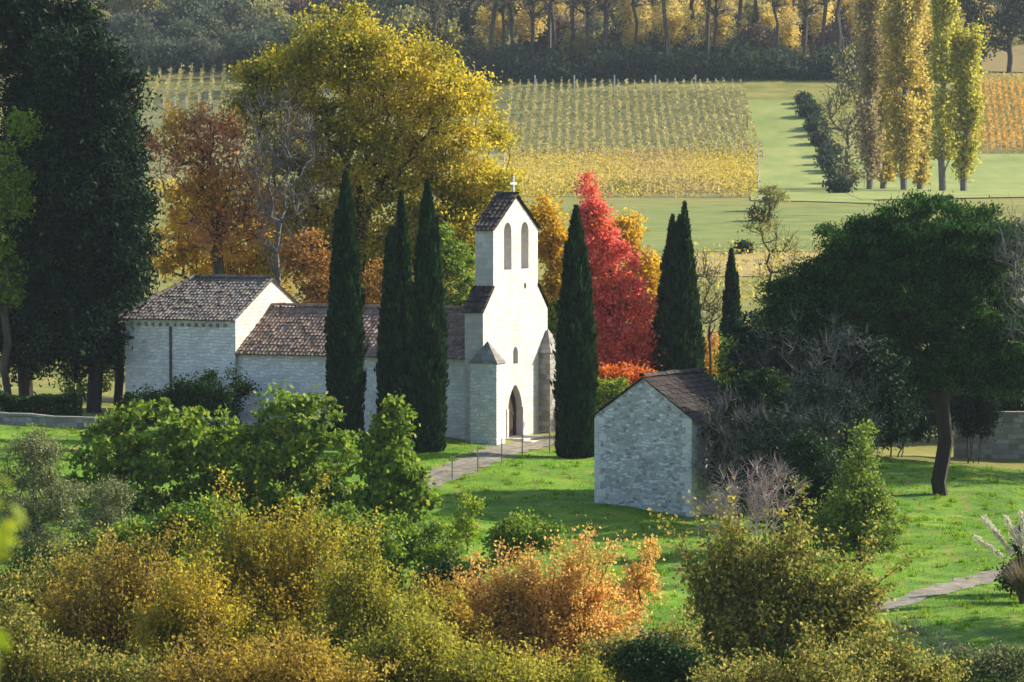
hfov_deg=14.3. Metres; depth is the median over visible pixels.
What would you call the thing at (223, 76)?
vine row
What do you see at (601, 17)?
hillside bush
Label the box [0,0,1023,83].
forest floor
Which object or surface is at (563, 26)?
hillside bush
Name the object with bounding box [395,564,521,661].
golden bush
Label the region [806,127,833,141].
hedgerow bush
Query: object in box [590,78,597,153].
vine row
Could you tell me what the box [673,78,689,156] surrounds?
vine row
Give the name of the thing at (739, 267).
vine row
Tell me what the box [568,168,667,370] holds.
red tree
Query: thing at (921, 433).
dark shrub
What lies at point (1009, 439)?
boundary wall
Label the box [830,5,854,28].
wood tree
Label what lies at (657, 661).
dark shrub
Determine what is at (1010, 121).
vine row
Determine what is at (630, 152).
vine row
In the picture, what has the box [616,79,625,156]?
vine row
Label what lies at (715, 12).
wood tree
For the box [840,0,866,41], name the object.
wood tree
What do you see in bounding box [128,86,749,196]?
vineyard ground
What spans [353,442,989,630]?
fallen leaves
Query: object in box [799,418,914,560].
green conifer
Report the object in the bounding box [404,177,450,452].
cypress tree
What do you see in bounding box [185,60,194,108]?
vine row
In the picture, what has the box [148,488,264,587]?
green shrub
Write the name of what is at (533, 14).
wood tree
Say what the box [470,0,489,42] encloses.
wood tree
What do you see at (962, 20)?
wood tree
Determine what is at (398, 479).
fig tree
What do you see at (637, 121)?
vine row
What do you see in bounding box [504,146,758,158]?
vine row
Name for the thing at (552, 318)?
green shrub
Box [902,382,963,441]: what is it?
dark shrub
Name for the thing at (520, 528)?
green shrub
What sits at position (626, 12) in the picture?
wood tree
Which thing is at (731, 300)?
cypress tree
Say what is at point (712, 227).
meadow
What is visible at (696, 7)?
wood tree
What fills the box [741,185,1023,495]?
umbrella pine
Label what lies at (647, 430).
stone shed
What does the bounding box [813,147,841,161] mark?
hedgerow bush
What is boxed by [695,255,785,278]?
vine row
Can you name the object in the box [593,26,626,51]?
hillside bush
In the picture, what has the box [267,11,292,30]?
hillside bush
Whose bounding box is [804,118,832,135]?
hedgerow bush
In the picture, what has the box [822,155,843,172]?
hedgerow bush
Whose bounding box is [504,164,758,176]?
vine row
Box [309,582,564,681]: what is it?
golden bush
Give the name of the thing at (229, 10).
hillside bush
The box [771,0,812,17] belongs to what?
hillside bush
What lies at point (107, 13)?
hillside bush
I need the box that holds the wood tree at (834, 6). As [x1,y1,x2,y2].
[830,0,844,18]
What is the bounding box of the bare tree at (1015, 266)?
[980,198,1023,346]
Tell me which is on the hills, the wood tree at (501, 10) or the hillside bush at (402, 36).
the wood tree at (501, 10)
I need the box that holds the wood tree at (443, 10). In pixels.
[422,0,453,19]
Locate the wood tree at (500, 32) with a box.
[494,14,509,51]
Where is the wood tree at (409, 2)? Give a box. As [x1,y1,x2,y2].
[399,0,416,10]
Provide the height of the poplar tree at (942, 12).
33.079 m
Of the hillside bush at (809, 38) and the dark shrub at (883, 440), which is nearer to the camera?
the dark shrub at (883, 440)
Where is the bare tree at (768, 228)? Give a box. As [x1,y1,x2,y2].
[734,196,814,297]
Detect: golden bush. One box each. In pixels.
[0,511,232,680]
[107,530,313,681]
[141,609,403,681]
[167,460,391,679]
[293,504,466,679]
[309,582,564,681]
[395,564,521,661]
[428,631,625,681]
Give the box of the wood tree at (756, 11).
[753,0,759,30]
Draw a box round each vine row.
[140,66,150,105]
[149,66,161,107]
[161,65,173,107]
[173,63,184,105]
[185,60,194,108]
[197,59,204,106]
[208,63,215,107]
[220,60,226,106]
[500,80,513,158]
[502,150,758,163]
[503,144,758,157]
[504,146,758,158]
[504,152,759,165]
[504,154,759,167]
[504,156,758,169]
[504,158,759,170]
[504,160,758,173]
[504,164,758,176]
[505,140,759,153]
[505,148,759,161]
[506,142,758,155]
[506,181,758,197]
[508,82,522,157]
[508,177,758,192]
[509,178,758,194]
[512,162,758,175]
[512,166,759,178]
[514,168,759,180]
[514,173,758,186]
[515,176,758,190]
[516,174,759,187]
[516,180,759,195]
[517,170,759,182]
[517,172,760,184]
[518,79,531,157]
[527,79,538,156]
[536,79,546,155]
[545,81,555,156]
[555,77,563,155]
[564,79,572,157]
[573,79,580,157]
[580,79,589,156]
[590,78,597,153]
[599,80,607,156]
[607,79,616,156]
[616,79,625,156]
[624,78,634,158]
[632,79,644,155]
[640,79,653,155]
[648,82,661,156]
[656,80,671,154]
[665,79,681,155]
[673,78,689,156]
[682,79,699,157]
[689,77,709,156]
[694,241,817,262]
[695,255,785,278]
[696,248,817,270]
[696,267,781,286]
[697,79,718,154]
[697,235,826,257]
[703,270,764,293]
[704,283,757,303]
[706,79,726,157]
[715,78,737,156]
[722,79,747,156]
[731,79,754,154]
[738,79,764,158]
[975,129,982,152]
[977,71,989,152]
[982,70,995,152]
[988,71,1003,152]
[995,73,1010,152]
[1001,72,1017,152]
[1008,71,1023,152]
[1015,73,1023,134]
[1021,71,1023,94]
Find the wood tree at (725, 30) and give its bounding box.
[695,0,745,51]
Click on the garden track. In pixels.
(919, 595)
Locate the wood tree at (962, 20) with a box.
[954,0,991,29]
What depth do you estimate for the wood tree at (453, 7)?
708.63 m
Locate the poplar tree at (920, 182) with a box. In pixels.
[908,47,938,188]
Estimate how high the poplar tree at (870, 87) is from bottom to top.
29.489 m
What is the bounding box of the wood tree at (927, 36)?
[918,7,935,49]
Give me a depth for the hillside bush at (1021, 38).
698.68 m
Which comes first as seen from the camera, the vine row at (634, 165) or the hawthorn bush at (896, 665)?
the hawthorn bush at (896, 665)
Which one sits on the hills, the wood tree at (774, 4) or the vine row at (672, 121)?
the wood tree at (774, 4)
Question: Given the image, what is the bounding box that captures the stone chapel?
[116,176,557,445]
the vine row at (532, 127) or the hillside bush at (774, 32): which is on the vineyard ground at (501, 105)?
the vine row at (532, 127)
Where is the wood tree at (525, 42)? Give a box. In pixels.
[506,14,538,49]
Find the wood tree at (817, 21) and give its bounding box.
[808,0,834,37]
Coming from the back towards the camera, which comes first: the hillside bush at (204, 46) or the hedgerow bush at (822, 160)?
the hillside bush at (204, 46)
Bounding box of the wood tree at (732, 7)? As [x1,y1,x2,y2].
[722,1,737,14]
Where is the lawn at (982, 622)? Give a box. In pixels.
[0,424,1023,681]
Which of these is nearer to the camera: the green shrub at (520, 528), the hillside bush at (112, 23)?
the green shrub at (520, 528)
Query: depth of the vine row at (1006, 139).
590.24 m
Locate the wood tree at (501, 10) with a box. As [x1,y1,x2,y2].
[480,0,516,51]
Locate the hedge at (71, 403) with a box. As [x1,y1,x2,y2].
[0,389,82,415]
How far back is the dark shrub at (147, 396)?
202.41 m
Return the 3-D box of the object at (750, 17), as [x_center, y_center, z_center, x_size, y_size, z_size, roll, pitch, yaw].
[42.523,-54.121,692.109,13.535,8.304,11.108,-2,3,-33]
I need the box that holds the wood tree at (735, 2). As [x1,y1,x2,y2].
[730,0,748,21]
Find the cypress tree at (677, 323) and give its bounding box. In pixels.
[648,200,706,375]
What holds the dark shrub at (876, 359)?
on the lawn at (982, 622)
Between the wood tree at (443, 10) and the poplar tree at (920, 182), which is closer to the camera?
the poplar tree at (920, 182)
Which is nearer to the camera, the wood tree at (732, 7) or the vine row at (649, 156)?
the vine row at (649, 156)
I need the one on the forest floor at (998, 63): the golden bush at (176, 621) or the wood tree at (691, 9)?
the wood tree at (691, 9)
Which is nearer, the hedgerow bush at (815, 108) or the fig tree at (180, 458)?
the fig tree at (180, 458)
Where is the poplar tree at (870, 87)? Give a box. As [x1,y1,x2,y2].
[848,0,888,188]
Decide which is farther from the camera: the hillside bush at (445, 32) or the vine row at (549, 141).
the hillside bush at (445, 32)
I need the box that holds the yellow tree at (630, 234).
[595,206,663,363]
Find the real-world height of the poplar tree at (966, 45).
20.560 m
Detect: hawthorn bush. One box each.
[0,520,123,659]
[575,592,710,681]
[647,476,926,681]
[675,629,891,681]
[808,615,977,681]
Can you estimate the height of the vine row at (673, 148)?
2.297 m
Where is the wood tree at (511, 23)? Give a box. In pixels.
[507,0,522,41]
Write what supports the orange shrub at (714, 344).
on the hills
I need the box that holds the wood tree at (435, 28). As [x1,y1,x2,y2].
[412,0,456,52]
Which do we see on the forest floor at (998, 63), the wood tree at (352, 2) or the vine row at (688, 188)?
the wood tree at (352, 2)
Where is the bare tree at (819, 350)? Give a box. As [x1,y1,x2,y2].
[734,293,888,434]
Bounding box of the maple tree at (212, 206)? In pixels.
[136,90,299,277]
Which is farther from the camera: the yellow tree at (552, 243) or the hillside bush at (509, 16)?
the hillside bush at (509, 16)
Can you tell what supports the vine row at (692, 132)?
on the vineyard ground at (501, 105)
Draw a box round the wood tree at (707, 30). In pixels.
[705,0,724,53]
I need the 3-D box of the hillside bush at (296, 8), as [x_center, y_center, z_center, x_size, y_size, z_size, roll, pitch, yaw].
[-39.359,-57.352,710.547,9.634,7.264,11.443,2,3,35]
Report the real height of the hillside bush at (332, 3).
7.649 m
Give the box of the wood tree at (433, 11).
[410,0,454,53]
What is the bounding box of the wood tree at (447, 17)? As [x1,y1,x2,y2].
[440,0,452,58]
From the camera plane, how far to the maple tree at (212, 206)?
223.34 m
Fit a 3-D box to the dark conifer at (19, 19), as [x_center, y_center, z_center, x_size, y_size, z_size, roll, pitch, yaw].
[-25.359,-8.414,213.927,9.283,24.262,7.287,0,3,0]
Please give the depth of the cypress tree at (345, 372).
197.62 m
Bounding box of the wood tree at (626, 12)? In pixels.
[610,0,646,49]
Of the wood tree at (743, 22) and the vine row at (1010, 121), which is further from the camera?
the wood tree at (743, 22)
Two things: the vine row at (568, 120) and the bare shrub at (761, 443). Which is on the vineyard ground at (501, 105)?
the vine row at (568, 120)
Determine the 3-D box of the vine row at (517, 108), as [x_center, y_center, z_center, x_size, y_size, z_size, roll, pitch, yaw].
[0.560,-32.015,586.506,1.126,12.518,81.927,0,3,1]
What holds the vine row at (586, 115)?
on the vineyard ground at (501, 105)
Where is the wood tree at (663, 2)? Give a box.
[661,0,674,62]
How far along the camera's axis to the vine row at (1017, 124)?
592.91 m
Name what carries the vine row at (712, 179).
on the vineyard ground at (501, 105)
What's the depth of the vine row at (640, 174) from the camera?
511.18 m
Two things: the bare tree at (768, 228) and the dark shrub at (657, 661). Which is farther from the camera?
the bare tree at (768, 228)
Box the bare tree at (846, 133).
[806,29,866,187]
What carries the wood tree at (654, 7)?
on the forest floor at (998, 63)
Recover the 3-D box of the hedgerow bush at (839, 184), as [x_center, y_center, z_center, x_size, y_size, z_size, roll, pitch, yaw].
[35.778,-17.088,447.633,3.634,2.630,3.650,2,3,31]
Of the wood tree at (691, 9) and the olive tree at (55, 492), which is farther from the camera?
the wood tree at (691, 9)
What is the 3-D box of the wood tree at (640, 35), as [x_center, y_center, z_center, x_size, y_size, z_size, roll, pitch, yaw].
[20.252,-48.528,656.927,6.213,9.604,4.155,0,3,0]
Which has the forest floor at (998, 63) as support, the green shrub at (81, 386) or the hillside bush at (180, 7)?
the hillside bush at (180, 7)
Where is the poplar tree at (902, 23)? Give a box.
[867,0,931,189]
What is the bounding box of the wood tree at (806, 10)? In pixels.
[790,0,833,60]
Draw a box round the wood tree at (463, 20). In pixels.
[454,6,480,36]
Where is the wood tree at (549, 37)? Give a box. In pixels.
[547,6,551,53]
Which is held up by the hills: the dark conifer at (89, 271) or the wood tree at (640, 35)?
the dark conifer at (89, 271)
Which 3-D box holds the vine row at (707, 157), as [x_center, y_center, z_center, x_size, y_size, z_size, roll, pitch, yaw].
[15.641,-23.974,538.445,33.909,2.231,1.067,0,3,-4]
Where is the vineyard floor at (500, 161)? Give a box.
[451,152,757,186]
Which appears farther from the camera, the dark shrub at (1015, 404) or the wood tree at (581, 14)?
the wood tree at (581, 14)
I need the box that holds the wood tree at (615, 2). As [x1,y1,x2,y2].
[600,0,624,46]
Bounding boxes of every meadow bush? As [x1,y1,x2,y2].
[730,238,756,253]
[745,203,775,220]
[754,182,790,210]
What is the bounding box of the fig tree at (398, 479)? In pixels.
[338,391,443,526]
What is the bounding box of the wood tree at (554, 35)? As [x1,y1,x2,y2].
[537,0,577,50]
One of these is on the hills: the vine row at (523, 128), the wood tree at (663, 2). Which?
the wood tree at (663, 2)
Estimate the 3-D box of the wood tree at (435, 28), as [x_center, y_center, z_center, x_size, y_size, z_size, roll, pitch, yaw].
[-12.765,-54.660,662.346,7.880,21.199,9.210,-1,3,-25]
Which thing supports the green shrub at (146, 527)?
on the lawn at (982, 622)
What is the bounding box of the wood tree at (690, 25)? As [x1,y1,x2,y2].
[676,9,701,46]
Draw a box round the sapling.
[443,491,488,553]
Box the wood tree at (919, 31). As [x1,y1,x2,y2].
[892,3,928,46]
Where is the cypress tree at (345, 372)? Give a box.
[324,169,369,440]
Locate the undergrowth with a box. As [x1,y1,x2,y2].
[121,17,950,84]
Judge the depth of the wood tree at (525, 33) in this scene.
669.82 m
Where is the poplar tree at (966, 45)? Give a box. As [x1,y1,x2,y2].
[947,16,988,190]
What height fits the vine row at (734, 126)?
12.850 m
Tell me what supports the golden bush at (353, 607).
on the lawn at (982, 622)
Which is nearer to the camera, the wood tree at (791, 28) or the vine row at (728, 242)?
the vine row at (728, 242)
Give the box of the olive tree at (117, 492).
[55,468,152,552]
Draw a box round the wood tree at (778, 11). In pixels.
[758,0,801,44]
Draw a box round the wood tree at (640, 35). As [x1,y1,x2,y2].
[620,10,650,50]
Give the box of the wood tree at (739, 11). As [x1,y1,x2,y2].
[736,0,742,41]
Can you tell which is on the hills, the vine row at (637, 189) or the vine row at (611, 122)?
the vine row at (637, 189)
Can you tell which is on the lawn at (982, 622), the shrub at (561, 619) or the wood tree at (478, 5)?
the shrub at (561, 619)
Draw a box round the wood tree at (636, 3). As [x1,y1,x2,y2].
[628,0,651,46]
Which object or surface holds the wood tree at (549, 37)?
on the forest floor at (998, 63)
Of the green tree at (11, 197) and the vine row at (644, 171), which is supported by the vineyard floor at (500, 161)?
the vine row at (644, 171)
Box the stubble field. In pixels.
[693,252,822,275]
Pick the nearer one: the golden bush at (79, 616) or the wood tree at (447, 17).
the golden bush at (79, 616)
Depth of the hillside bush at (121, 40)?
663.57 m
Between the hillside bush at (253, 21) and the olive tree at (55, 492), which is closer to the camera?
the olive tree at (55, 492)
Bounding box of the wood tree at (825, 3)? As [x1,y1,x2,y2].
[808,0,836,55]
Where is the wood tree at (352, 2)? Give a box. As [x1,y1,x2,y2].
[341,0,362,17]
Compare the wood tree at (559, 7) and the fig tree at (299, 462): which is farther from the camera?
the wood tree at (559, 7)
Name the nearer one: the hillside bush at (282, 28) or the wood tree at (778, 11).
the hillside bush at (282, 28)
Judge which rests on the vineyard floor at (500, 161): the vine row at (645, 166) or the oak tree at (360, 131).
the vine row at (645, 166)
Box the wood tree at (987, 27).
[977,2,998,58]
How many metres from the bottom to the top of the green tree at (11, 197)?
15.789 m
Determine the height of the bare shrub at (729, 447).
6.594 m
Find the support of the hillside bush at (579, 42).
on the forest floor at (998, 63)
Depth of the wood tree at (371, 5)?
691.29 m
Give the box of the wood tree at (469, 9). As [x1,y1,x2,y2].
[446,0,475,52]
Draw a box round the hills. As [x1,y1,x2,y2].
[0,71,1023,656]
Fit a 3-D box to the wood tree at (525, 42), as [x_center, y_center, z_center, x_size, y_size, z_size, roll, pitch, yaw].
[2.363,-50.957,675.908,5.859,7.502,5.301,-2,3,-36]
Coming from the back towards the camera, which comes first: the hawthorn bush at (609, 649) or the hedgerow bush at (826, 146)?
the hedgerow bush at (826, 146)
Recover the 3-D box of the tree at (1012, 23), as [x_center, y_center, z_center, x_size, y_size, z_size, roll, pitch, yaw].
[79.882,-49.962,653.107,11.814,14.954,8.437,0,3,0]
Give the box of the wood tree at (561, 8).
[556,4,579,20]
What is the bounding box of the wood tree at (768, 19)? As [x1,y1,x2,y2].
[758,2,781,31]
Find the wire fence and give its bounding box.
[452,428,550,478]
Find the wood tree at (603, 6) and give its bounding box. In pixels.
[582,0,617,46]
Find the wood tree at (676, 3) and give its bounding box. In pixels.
[668,0,683,14]
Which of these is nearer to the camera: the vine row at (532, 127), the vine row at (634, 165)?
the vine row at (634, 165)
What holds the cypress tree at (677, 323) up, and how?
on the hills
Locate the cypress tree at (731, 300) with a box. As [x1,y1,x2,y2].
[717,247,743,379]
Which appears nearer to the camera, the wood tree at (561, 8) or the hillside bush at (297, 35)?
the hillside bush at (297, 35)
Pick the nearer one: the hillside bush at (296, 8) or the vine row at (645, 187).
the vine row at (645, 187)
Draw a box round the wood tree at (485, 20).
[471,1,513,45]
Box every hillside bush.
[77,0,108,14]
[81,1,113,27]
[92,10,137,37]
[95,22,144,59]
[100,0,130,15]
[106,9,162,40]
[114,9,132,17]
[120,0,161,13]
[129,35,170,52]
[134,31,192,71]
[138,9,168,30]
[150,2,180,28]
[156,0,174,8]
[156,6,209,43]
[161,0,219,19]
[163,2,231,38]
[174,24,227,65]
[186,0,252,31]
[207,25,231,44]
[216,25,263,49]
[225,2,277,35]
[233,27,300,63]
[240,0,296,27]
[247,0,269,5]
[262,7,300,45]
[266,0,312,22]
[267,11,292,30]
[273,19,325,46]
[291,13,324,31]
[293,0,335,19]
[312,0,365,23]
[363,0,406,28]
[372,18,411,64]
[382,4,428,32]
[390,15,444,51]
[390,29,412,54]
[408,13,462,56]
[430,21,463,57]
[443,7,462,24]
[445,0,481,19]
[455,32,488,56]
[504,7,517,27]
[511,1,555,20]
[515,13,558,49]
[528,6,594,51]
[557,29,598,58]
[579,8,614,30]
[580,16,614,40]
[591,1,652,48]
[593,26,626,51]
[599,4,648,27]
[644,26,702,56]
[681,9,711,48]
[693,25,734,53]
[734,18,787,52]
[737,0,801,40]
[760,24,785,44]
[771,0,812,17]
[793,16,831,41]
[801,15,857,55]
[963,3,1013,19]
[976,0,1005,12]
[989,21,1022,45]
[999,2,1023,40]
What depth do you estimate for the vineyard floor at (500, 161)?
534.39 m
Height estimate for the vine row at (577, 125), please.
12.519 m
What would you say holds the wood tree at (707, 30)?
on the forest floor at (998, 63)
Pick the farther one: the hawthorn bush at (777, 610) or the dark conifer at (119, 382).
the dark conifer at (119, 382)
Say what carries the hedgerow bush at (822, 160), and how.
on the pasture
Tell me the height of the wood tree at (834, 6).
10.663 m
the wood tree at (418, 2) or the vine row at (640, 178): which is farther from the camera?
the wood tree at (418, 2)
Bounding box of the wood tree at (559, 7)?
[554,0,566,11]
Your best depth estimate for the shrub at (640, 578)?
131.36 m
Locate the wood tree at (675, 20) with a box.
[646,0,689,54]
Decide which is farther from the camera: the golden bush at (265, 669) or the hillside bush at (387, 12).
the hillside bush at (387, 12)
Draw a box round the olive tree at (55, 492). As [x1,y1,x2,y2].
[0,422,96,562]
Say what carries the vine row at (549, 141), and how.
on the vineyard ground at (501, 105)
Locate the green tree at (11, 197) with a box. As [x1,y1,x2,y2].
[0,106,52,412]
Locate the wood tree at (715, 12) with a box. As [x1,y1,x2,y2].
[694,0,740,55]
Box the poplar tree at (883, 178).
[874,4,901,188]
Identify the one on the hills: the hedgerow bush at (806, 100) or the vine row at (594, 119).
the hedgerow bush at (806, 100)
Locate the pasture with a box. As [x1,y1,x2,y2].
[825,154,1023,199]
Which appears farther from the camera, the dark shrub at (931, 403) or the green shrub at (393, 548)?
the dark shrub at (931, 403)
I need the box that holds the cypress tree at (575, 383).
[550,204,599,458]
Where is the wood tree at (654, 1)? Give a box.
[643,0,674,36]
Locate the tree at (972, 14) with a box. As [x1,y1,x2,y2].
[949,0,1009,74]
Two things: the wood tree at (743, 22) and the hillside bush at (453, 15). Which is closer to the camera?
the wood tree at (743, 22)
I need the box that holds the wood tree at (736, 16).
[723,7,751,39]
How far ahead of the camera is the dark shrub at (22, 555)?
148.33 m
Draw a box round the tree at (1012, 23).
[980,0,1023,72]
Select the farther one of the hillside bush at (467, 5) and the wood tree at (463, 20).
the hillside bush at (467, 5)
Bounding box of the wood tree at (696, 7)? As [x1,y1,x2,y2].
[677,0,703,14]
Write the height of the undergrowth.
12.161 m
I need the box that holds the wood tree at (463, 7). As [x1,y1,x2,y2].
[448,0,465,12]
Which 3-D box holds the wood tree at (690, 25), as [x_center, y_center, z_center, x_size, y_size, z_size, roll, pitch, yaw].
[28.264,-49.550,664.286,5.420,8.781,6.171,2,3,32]
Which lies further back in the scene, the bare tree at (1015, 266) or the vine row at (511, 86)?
the vine row at (511, 86)
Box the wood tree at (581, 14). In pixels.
[560,1,595,22]
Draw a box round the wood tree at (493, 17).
[464,0,508,59]
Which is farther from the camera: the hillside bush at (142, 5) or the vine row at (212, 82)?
the hillside bush at (142, 5)
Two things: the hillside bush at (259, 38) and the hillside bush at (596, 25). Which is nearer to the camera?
the hillside bush at (259, 38)
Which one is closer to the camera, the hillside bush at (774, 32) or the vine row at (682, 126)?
the vine row at (682, 126)
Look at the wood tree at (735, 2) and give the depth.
684.50 m
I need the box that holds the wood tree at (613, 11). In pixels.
[600,2,621,25]
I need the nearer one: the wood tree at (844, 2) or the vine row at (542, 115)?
the vine row at (542, 115)
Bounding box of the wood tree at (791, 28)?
[778,3,803,53]
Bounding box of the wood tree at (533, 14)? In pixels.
[511,0,565,56]
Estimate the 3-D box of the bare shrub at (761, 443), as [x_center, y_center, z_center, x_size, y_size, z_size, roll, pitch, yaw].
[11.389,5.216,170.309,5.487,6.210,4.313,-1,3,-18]
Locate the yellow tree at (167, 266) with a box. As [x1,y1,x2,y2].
[146,177,299,294]
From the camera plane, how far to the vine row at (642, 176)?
501.82 m
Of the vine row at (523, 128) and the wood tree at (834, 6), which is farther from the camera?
the wood tree at (834, 6)
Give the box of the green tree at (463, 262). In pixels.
[410,220,474,309]
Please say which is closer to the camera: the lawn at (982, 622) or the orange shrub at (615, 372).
the lawn at (982, 622)
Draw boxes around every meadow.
[527,206,899,251]
[748,100,877,202]
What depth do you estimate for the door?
204.44 m
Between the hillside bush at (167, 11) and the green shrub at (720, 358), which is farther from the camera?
the hillside bush at (167, 11)
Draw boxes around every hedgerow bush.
[793,90,819,101]
[793,102,812,117]
[796,94,816,106]
[802,114,821,129]
[803,102,824,116]
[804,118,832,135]
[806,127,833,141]
[809,129,835,145]
[812,113,832,126]
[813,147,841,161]
[813,148,843,169]
[815,139,843,155]
[816,137,844,154]
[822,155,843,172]
[822,167,837,179]
[822,173,857,192]
[828,166,864,183]
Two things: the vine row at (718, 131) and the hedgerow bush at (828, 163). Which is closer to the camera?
the hedgerow bush at (828, 163)
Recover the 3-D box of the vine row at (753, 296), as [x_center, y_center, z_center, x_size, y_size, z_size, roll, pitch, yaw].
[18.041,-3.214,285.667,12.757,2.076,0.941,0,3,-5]
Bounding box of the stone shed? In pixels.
[588,367,735,516]
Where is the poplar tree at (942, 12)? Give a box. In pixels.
[923,0,963,190]
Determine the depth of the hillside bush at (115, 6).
728.51 m
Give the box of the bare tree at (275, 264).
[223,76,351,285]
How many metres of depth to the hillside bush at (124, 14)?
712.93 m
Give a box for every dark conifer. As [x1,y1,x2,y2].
[0,0,110,396]
[0,8,179,412]
[97,98,172,409]
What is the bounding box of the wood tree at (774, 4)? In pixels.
[768,0,793,50]
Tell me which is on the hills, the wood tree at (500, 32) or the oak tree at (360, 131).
the oak tree at (360, 131)
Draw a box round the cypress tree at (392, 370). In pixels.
[373,189,412,440]
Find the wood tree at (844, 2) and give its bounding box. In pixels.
[834,0,855,37]
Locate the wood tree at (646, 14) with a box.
[639,1,651,29]
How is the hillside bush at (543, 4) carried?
on the forest floor at (998, 63)
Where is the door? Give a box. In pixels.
[508,390,515,435]
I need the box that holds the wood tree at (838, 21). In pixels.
[835,0,841,52]
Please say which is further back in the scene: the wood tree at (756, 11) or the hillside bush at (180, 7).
the hillside bush at (180, 7)
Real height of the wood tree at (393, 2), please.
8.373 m
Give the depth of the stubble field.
322.63 m
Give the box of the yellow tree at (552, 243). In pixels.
[525,189,570,310]
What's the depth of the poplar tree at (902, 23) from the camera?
472.50 m
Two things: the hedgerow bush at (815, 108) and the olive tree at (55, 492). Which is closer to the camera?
the olive tree at (55, 492)
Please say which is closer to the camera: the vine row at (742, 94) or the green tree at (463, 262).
the green tree at (463, 262)
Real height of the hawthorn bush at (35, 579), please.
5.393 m
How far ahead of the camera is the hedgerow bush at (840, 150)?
550.93 m
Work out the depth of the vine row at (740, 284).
291.90 m
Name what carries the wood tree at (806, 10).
on the hills
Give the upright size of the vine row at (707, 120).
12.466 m
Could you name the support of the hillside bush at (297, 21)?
on the forest floor at (998, 63)
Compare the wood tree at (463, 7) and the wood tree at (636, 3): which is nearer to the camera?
the wood tree at (636, 3)
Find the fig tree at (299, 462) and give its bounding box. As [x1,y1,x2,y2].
[219,379,371,522]
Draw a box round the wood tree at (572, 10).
[554,0,583,55]
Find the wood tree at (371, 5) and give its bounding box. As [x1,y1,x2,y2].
[355,0,379,19]
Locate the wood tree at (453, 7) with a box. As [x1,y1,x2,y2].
[441,0,461,15]
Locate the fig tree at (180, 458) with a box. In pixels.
[57,397,267,512]
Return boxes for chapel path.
[426,436,554,487]
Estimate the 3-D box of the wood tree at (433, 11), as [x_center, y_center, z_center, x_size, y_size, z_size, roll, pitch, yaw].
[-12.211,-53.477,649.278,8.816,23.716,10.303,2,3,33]
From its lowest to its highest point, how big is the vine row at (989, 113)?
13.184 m
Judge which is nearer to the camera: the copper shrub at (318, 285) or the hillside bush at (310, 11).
the copper shrub at (318, 285)
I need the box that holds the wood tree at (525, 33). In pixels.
[509,1,558,53]
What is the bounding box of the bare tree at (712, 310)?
[696,239,725,374]
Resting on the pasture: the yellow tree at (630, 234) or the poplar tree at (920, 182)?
the poplar tree at (920, 182)
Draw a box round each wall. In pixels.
[0,412,100,428]
[953,411,1023,458]
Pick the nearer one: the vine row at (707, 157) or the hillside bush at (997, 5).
the vine row at (707, 157)
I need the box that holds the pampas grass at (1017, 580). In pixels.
[972,508,1023,602]
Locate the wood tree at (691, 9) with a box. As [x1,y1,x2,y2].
[689,0,694,50]
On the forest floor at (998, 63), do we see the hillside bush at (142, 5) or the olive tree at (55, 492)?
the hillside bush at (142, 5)
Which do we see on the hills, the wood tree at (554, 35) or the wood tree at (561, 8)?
the wood tree at (554, 35)
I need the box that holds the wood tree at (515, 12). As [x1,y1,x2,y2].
[507,1,544,28]
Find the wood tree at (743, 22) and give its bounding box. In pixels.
[729,18,749,41]
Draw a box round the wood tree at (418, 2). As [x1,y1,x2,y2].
[412,0,425,18]
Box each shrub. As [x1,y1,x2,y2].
[0,537,92,595]
[0,575,191,681]
[53,346,124,400]
[65,514,194,585]
[113,384,170,423]
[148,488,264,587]
[155,373,209,420]
[179,362,261,426]
[275,226,384,307]
[276,500,417,578]
[354,507,474,589]
[405,554,493,613]
[429,515,674,681]
[476,507,571,562]
[547,297,559,335]
[596,376,629,409]
[597,360,661,388]
[604,628,729,681]
[606,533,665,631]
[685,380,780,520]
[690,450,811,569]
[698,366,802,518]
[704,328,719,377]
[706,315,756,383]
[713,308,926,449]
[716,394,853,531]
[753,418,857,553]
[763,351,886,486]
[857,433,895,454]
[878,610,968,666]
[890,394,936,456]
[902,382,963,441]
[931,636,1023,681]
[949,386,1004,462]
[985,386,1023,410]
[992,520,1023,594]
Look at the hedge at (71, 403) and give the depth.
203.04 m
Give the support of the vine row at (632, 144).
on the vineyard floor at (500, 161)
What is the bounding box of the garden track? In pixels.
[624,569,1001,636]
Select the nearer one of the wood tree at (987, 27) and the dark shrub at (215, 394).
the dark shrub at (215, 394)
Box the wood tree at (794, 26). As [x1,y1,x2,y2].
[792,0,810,51]
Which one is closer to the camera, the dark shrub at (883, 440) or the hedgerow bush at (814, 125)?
the dark shrub at (883, 440)
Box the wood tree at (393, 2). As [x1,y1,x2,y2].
[379,0,403,13]
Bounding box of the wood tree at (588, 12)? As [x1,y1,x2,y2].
[566,0,608,58]
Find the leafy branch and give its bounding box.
[0,476,26,669]
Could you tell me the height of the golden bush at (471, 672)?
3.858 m
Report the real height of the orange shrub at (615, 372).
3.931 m
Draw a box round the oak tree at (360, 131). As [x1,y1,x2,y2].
[215,0,539,304]
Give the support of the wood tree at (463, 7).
on the forest floor at (998, 63)
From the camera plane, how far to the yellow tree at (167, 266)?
228.45 m
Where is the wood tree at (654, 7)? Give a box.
[642,2,668,41]
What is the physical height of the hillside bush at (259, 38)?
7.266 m

